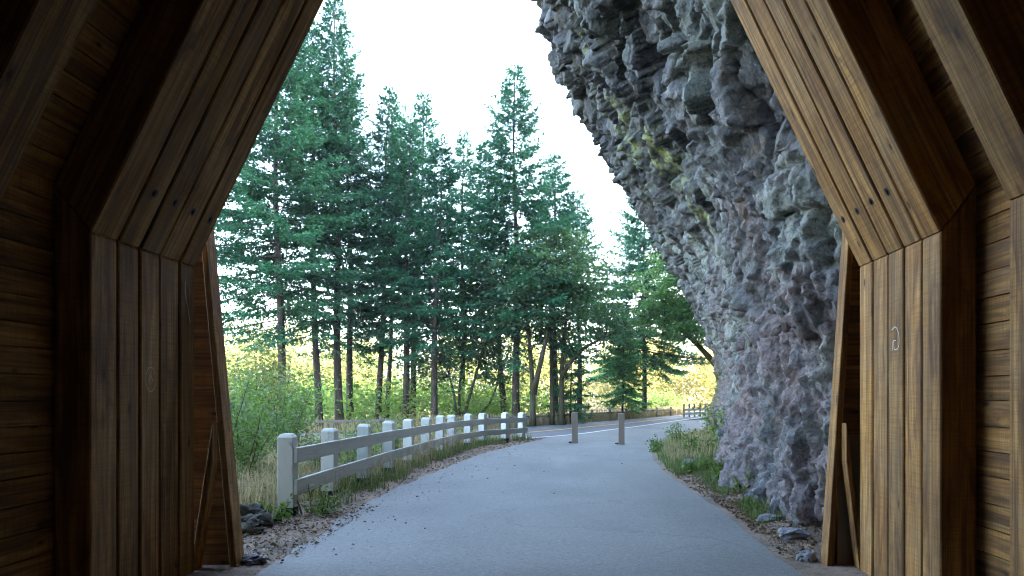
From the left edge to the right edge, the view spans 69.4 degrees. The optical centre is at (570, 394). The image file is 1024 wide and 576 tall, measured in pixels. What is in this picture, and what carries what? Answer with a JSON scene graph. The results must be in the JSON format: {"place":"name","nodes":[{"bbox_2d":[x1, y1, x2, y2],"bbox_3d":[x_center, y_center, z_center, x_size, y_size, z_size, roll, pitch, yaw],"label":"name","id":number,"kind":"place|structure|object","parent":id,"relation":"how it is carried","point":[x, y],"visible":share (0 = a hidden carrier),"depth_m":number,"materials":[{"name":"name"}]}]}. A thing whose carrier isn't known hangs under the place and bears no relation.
{"place":"outdoors","nodes":[
{"label":"outdoors","id":0,"kind":"place"},
{"bbox_2d":[186,438,544,575],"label":"verge","id":1,"kind":"structure","parent":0,"point":[227,570],"depth_m":8.76,"materials":[{"name":"grey gravel"}]},
{"bbox_2d":[241,518,264,535],"bbox_3d":[-3.686,1.556,8.450,0.358,0.292,0.322,0,0,0],"label":"stone","id":2,"kind":"object","parent":1,"relation":"on","point":[252,525],"visible":0.65,"depth_m":8.36,"materials":[{"name":"grey stone"}]},
{"bbox_2d":[241,553,268,564],"bbox_3d":[-2.983,1.573,6.951,0.233,0.138,0.198,0,0,-30],"label":"stone","id":3,"kind":"object","parent":1,"relation":"on","point":[253,559],"visible":0.94,"depth_m":6.90,"materials":[{"name":"grey stone"}]},
{"bbox_2d":[240,503,274,527],"bbox_3d":[-3.900,1.526,8.863,0.542,0.410,0.511,0,0,-38],"label":"stone","id":4,"kind":"object","parent":1,"relation":"on","point":[255,510],"visible":0.37,"depth_m":8.82,"materials":[{"name":"grey stone"}]},
{"bbox_2d":[258,498,297,522],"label":"weed","id":5,"kind":"object","parent":1,"relation":"on","point":[277,516],"visible":0.39,"depth_m":9.16,"materials":[{"name":"green plant"}]},
{"bbox_2d":[290,483,351,515],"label":"weed","id":6,"kind":"object","parent":1,"relation":"on","point":[322,511],"visible":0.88,"depth_m":9.77,"materials":[{"name":"green plant"}]},
{"bbox_2d":[277,412,527,516],"bbox_3d":[-3.244,1.210,17.872,1.439,1.381,16.583,0,0,7],"label":"guard fence","id":7,"kind":"object","parent":1,"relation":"on","point":[291,454],"visible":0.81,"depth_m":13.00,"materials":[{"name":"white paint"}]},
{"bbox_2d":[205,455,820,566],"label":"gravel","id":8,"kind":"structure","parent":1,"relation":"on","point":[299,530],"depth_m":8.54,"materials":[{"name":"grey gravel"}]},
{"bbox_2d":[242,437,822,562],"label":"fallen leaves","id":9,"kind":"object","parent":1,"relation":"on","point":[740,516],"visible":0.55,"depth_m":9.27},
{"bbox_2d":[214,0,711,388],"label":"sky","id":10,"kind":"structure","parent":0,"point":[459,52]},
{"bbox_2d":[234,397,710,512],"bbox_3d":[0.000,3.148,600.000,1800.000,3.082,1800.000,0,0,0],"label":"ground","id":11,"kind":"structure","parent":0,"point":[591,408],"depth_m":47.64,"materials":[{"name":"yellow plant"}]},
{"bbox_2d":[214,162,269,377],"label":"fir tree","id":12,"kind":"object","parent":11,"relation":"on","point":[234,238],"visible":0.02,"depth_m":35.41,"materials":[{"name":"green plant"}]},
{"bbox_2d":[228,365,283,486],"bbox_3d":[-5.362,0.627,11.646,1.584,2.158,1.738,0,0,-16],"label":"shrub","id":13,"kind":"object","parent":11,"relation":"on","point":[245,449],"visible":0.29,"depth_m":11.49,"materials":[{"name":"green plant"}]},
{"bbox_2d":[228,382,302,473],"bbox_3d":[-5.946,0.694,12.830,2.404,2.029,2.175,0,0,14],"label":"shrub","id":14,"kind":"object","parent":11,"relation":"on","point":[232,406],"visible":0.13,"depth_m":12.78,"materials":[{"name":"green plant"}]},
{"bbox_2d":[226,330,319,447],"bbox_3d":[-8.641,-0.056,19.801,3.114,3.529,4.170,0,0,9],"label":"shrub","id":15,"kind":"object","parent":11,"relation":"on","point":[273,365],"visible":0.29,"depth_m":20.28,"materials":[{"name":"green plant"}]},
{"bbox_2d":[225,343,338,464],"bbox_3d":[-6.870,0.278,16.280,3.221,2.862,2.898,0,0,44],"label":"shrub","id":16,"kind":"object","parent":11,"relation":"on","point":[288,419],"visible":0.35,"depth_m":16.46,"materials":[{"name":"green plant"}]},
{"bbox_2d":[227,351,345,446],"bbox_3d":[-8.383,0.236,21.067,3.800,2.952,3.652,0,0,0],"label":"shrub","id":17,"kind":"object","parent":11,"relation":"on","point":[305,412],"visible":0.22,"depth_m":21.02,"materials":[{"name":"green plant"}]},
{"bbox_2d":[214,21,378,416],"bbox_3d":[-13.406,-9.664,32.950,8.722,23.136,8.840,0,0,0],"label":"fir tree","id":18,"kind":"object","parent":11,"relation":"on","point":[255,191],"visible":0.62,"depth_m":32.09,"materials":[{"name":"green plant"}]},
{"bbox_2d":[246,20,381,427],"bbox_3d":[-12.293,-8.196,35.109,6.137,20.204,6.224,0,0,0],"label":"fir tree","id":19,"kind":"object","parent":11,"relation":"on","point":[315,332],"visible":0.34,"depth_m":34.79,"materials":[{"name":"green plant"}]},
{"bbox_2d":[298,434,341,488],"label":"shrub","id":20,"kind":"object","parent":11,"relation":"on","point":[316,459],"visible":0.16,"depth_m":12.76,"materials":[{"name":"green plant"}]},
{"bbox_2d":[267,0,414,427],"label":"fir tree","id":21,"kind":"object","parent":11,"relation":"on","point":[346,104],"visible":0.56,"depth_m":35.65,"materials":[{"name":"green plant"}]},
{"bbox_2d":[312,418,378,476],"bbox_3d":[-4.415,1.091,14.599,1.278,1.230,1.440,0,0,40],"label":"shrub","id":22,"kind":"object","parent":11,"relation":"on","point":[352,452],"visible":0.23,"depth_m":14.55,"materials":[{"name":"green plant"}]},
{"bbox_2d":[302,57,396,426],"bbox_3d":[-11.255,-7.849,38.175,5.217,19.515,5.444,0,0,0],"label":"fir tree","id":23,"kind":"object","parent":11,"relation":"on","point":[350,335],"visible":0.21,"depth_m":37.83,"materials":[{"name":"green plant"}]},
{"bbox_2d":[342,413,415,458],"bbox_3d":[-4.393,1.063,17.255,1.645,1.294,1.574,0,0,38],"label":"shrub","id":24,"kind":"object","parent":11,"relation":"on","point":[380,446],"visible":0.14,"depth_m":17.03,"materials":[{"name":"green plant"}]},
{"bbox_2d":[332,81,431,425],"bbox_3d":[-9.695,-7.192,37.948,5.219,18.199,5.494,0,0,35],"label":"fir tree","id":25,"kind":"object","parent":11,"relation":"on","point":[392,139],"visible":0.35,"depth_m":37.64,"materials":[{"name":"green plant"}]},
{"bbox_2d":[355,99,427,418],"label":"fir tree","id":26,"kind":"object","parent":11,"relation":"on","point":[389,370],"visible":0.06,"depth_m":40.99,"materials":[{"name":"green plant"}]},
{"bbox_2d":[353,112,461,418],"bbox_3d":[-8.042,-6.181,36.947,5.478,16.180,5.360,0,0,0],"label":"fir tree","id":27,"kind":"object","parent":11,"relation":"on","point":[408,134],"visible":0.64,"depth_m":36.54,"materials":[{"name":"green plant"}]},
{"bbox_2d":[229,351,592,426],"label":"undergrowth","id":28,"kind":"object","parent":11,"relation":"on","point":[445,399],"visible":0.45,"depth_m":39.76,"materials":[{"name":"green plant"}]},
{"bbox_2d":[224,306,602,414],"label":"woodland","id":29,"kind":"object","parent":11,"relation":"on","point":[236,352],"visible":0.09,"depth_m":68.84,"materials":[{"name":"yellow plant"}]},
{"bbox_2d":[364,88,464,422],"bbox_3d":[-8.419,-7.394,39.801,5.858,18.607,5.961,0,0,0],"label":"fir tree","id":30,"kind":"object","parent":11,"relation":"on","point":[422,106],"visible":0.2,"depth_m":39.83,"materials":[{"name":"green plant"}]},
{"bbox_2d":[391,397,453,442],"bbox_3d":[-4.262,0.830,21.035,2.082,1.757,1.934,0,0,0],"label":"shrub","id":31,"kind":"object","parent":11,"relation":"on","point":[412,415],"visible":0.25,"depth_m":20.78,"materials":[{"name":"green plant"}]},
{"bbox_2d":[379,131,486,418],"bbox_3d":[-6.681,-5.500,36.093,5.200,14.807,5.198,0,0,-31],"label":"fir tree","id":32,"kind":"object","parent":11,"relation":"on","point":[447,281],"visible":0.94,"depth_m":35.66,"materials":[{"name":"green plant"}]},
{"bbox_2d":[431,418,475,440],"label":"shrub","id":33,"kind":"object","parent":11,"relation":"on","point":[460,429],"visible":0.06,"depth_m":23.69,"materials":[{"name":"green plant"}]},
{"bbox_2d":[423,128,502,416],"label":"fir tree","id":34,"kind":"object","parent":11,"relation":"on","point":[459,152],"visible":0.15,"depth_m":43.65,"materials":[{"name":"green plant"}]},
{"bbox_2d":[389,249,543,417],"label":"vine maple","id":35,"kind":"object","parent":11,"relation":"on","point":[480,349],"visible":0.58,"depth_m":37.74,"materials":[{"name":"green plant"}]},
{"bbox_2d":[266,407,671,431],"bbox_3d":[-2.052,1.420,41.007,6.090,0.963,34.458,0,0,43],"label":"wooden guard rail","id":36,"kind":"object","parent":11,"relation":"on","point":[380,418],"visible":0.44,"depth_m":33.59,"materials":[{"name":"brown wood"}]},
{"bbox_2d":[454,141,541,412],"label":"fir tree","id":37,"kind":"object","parent":11,"relation":"on","point":[469,227],"visible":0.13,"depth_m":40.79,"materials":[{"name":"green plant"}]},
{"bbox_2d":[237,428,785,523],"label":"green grass","id":38,"kind":"structure","parent":11,"relation":"on","point":[355,485],"depth_m":13.87,"materials":[{"name":"green plant"}]},
{"bbox_2d":[0,0,1023,575],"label":"timber tunnel","id":39,"kind":"structure","parent":11,"relation":"on","point":[130,132],"depth_m":5.24,"materials":[{"name":"wood"}]},
{"bbox_2d":[439,62,593,416],"bbox_3d":[-2.523,-7.697,37.850,8.123,19.209,8.442,0,0,0],"label":"fir tree","id":40,"kind":"object","parent":11,"relation":"on","point":[499,141],"visible":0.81,"depth_m":37.33,"materials":[{"name":"green plant"}]},
{"bbox_2d":[463,223,612,426],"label":"maple tree","id":41,"kind":"object","parent":11,"relation":"on","point":[537,257],"visible":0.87,"depth_m":36.33,"materials":[{"name":"green plant"}]},
{"bbox_2d":[520,150,610,414],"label":"fir tree","id":42,"kind":"object","parent":11,"relation":"on","point":[560,211],"visible":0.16,"depth_m":42.72,"materials":[{"name":"green plant"}]},
{"bbox_2d":[542,331,596,423],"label":"young fir","id":43,"kind":"object","parent":11,"relation":"on","point":[569,377],"visible":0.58,"depth_m":40.82,"materials":[{"name":"green plant"}]},
{"bbox_2d":[506,229,659,424],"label":"maple tree","id":44,"kind":"object","parent":11,"relation":"on","point":[620,326],"visible":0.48,"depth_m":38.35,"materials":[{"name":"green plant"}]},
{"bbox_2d":[539,187,635,410],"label":"fir tree","id":45,"kind":"object","parent":11,"relation":"on","point":[586,220],"visible":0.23,"depth_m":46.76,"materials":[{"name":"green plant"}]},
{"bbox_2d":[595,311,652,414],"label":"young fir","id":46,"kind":"object","parent":11,"relation":"on","point":[630,361],"visible":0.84,"depth_m":47.67,"materials":[{"name":"green plant"}]},
{"bbox_2d":[541,330,715,409],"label":"autumn woodland","id":47,"kind":"object","parent":11,"relation":"on","point":[707,380],"visible":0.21,"depth_m":82.36,"materials":[{"name":"yellow plant"}]},
{"bbox_2d":[580,194,709,408],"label":"fir tree","id":48,"kind":"object","parent":11,"relation":"on","point":[639,245],"visible":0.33,"depth_m":53.92,"materials":[{"name":"green plant"}]},
{"bbox_2d":[625,385,667,408],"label":"shrub","id":49,"kind":"object","parent":11,"relation":"on","point":[652,399],"visible":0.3,"depth_m":61.74,"materials":[{"name":"green plant"}]},
{"bbox_2d":[621,243,713,366],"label":"maple tree","id":50,"kind":"object","parent":11,"relation":"on","point":[682,321],"visible":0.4,"depth_m":45.33,"materials":[{"name":"green plant"}]},
{"bbox_2d":[647,387,697,407],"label":"shrub","id":51,"kind":"object","parent":11,"relation":"on","point":[675,403],"visible":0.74,"depth_m":65.97,"materials":[{"name":"yellow plant"}]},
{"bbox_2d":[683,403,706,416],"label":"white rail fence","id":52,"kind":"object","parent":11,"relation":"on","point":[688,409],"visible":0.27,"depth_m":51.91,"materials":[{"name":"grey wood"}]},
{"bbox_2d":[299,414,706,443],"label":"road","id":53,"kind":"structure","parent":0,"point":[545,433],"depth_m":36.41,"materials":[{"name":"grey asphalt"}]},
{"bbox_2d":[314,417,701,442],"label":"white road marking","id":54,"kind":"object","parent":53,"relation":"on","point":[612,429],"visible":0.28,"depth_m":34.13,"materials":[{"name":"paint"}]},
{"bbox_2d":[315,414,706,437],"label":"yellow road marking","id":55,"kind":"object","parent":53,"relation":"on","point":[600,425],"visible":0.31,"depth_m":37.38,"materials":[{"name":"paint"}]},
{"bbox_2d":[255,420,802,575],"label":"path","id":56,"kind":"structure","parent":0,"point":[638,512],"depth_m":8.93,"materials":[{"name":"grey asphalt"}]},
{"bbox_2d":[569,412,577,442],"bbox_3d":[0.094,1.102,24.048,0.295,1.020,0.190,0,0,-4],"label":"bollard","id":57,"kind":"object","parent":56,"relation":"on","point":[574,427],"visible":0.96,"depth_m":23.96,"materials":[{"name":"grey concrete"}]},
{"bbox_2d":[615,413,624,443],"bbox_3d":[1.578,1.107,23.440,0.295,1.010,0.190,0,0,1],"label":"bollard","id":58,"kind":"object","parent":56,"relation":"on","point":[621,428],"visible":0.96,"depth_m":23.35,"materials":[{"name":"grey concrete"}]},
{"bbox_2d":[429,375,705,401],"bbox_3d":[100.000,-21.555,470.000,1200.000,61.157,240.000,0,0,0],"label":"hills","id":59,"kind":"structure","parent":0,"point":[678,378],"depth_m":477.93,"materials":[{"name":"yellow plant"}]},
{"bbox_2d":[531,0,841,526],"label":"cliff","id":60,"kind":"structure","parent":0,"point":[678,110],"depth_m":10.33,"materials":[{"name":"grey stone"}]},
{"bbox_2d":[658,427,718,466],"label":"pale grass","id":61,"kind":"structure","parent":0,"point":[690,451],"depth_m":18.19,"materials":[{"name":"plant"}]},
{"bbox_2d":[653,452,868,575],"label":"verge","id":62,"kind":"structure","parent":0,"point":[817,568],"depth_m":7.92,"materials":[{"name":"grey gravel"}]},
{"bbox_2d":[643,434,665,452],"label":"weed","id":63,"kind":"object","parent":62,"relation":"on","point":[653,444],"visible":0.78,"depth_m":20.14,"materials":[{"name":"green plant"}]},
{"bbox_2d":[663,423,695,442],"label":"weed","id":64,"kind":"object","parent":62,"relation":"on","point":[675,433],"visible":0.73,"depth_m":21.82,"materials":[{"name":"green plant"}]},
{"bbox_2d":[681,458,709,473],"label":"weed","id":65,"kind":"object","parent":62,"relation":"on","point":[703,464],"visible":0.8,"depth_m":14.26,"materials":[{"name":"green plant"}]},
{"bbox_2d":[681,431,718,453],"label":"weed","id":66,"kind":"object","parent":62,"relation":"on","point":[690,440],"visible":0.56,"depth_m":17.02,"materials":[{"name":"green plant"}]},
{"bbox_2d":[692,398,726,439],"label":"weed","id":67,"kind":"object","parent":62,"relation":"on","point":[714,420],"visible":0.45,"depth_m":18.49,"materials":[{"name":"green plant"}]},
{"bbox_2d":[706,412,722,448],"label":"weed","id":68,"kind":"object","parent":62,"relation":"on","point":[716,432],"visible":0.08,"depth_m":15.40,"materials":[{"name":"green plant"}]},
{"bbox_2d":[708,455,725,479],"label":"weed","id":69,"kind":"object","parent":62,"relation":"on","point":[719,469],"visible":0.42,"depth_m":12.89,"materials":[{"name":"green plant"}]},
{"bbox_2d":[729,471,756,490],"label":"weed","id":70,"kind":"object","parent":62,"relation":"on","point":[738,487],"visible":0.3,"depth_m":11.25,"materials":[{"name":"green plant"}]},
{"bbox_2d":[756,513,780,522],"bbox_3d":[2.438,1.514,8.931,0.350,0.129,0.263,0,0,25],"label":"stone","id":71,"kind":"object","parent":62,"relation":"on","point":[764,516],"visible":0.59,"depth_m":8.89,"materials":[{"name":"grey stone"}]},
{"bbox_2d":[778,527,811,539],"bbox_3d":[2.456,1.531,8.061,0.355,0.144,0.258,0,0,0],"label":"stone","id":72,"kind":"object","parent":62,"relation":"on","point":[786,533],"visible":0.88,"depth_m":7.97,"materials":[{"name":"grey stone"}]},
{"bbox_2d":[796,550,817,561],"bbox_3d":[2.277,1.561,7.063,0.186,0.130,0.190,0,0,42],"label":"stone","id":73,"kind":"object","parent":62,"relation":"on","point":[806,556],"visible":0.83,"depth_m":7.00,"materials":[{"name":"grey stone"}]}
]}

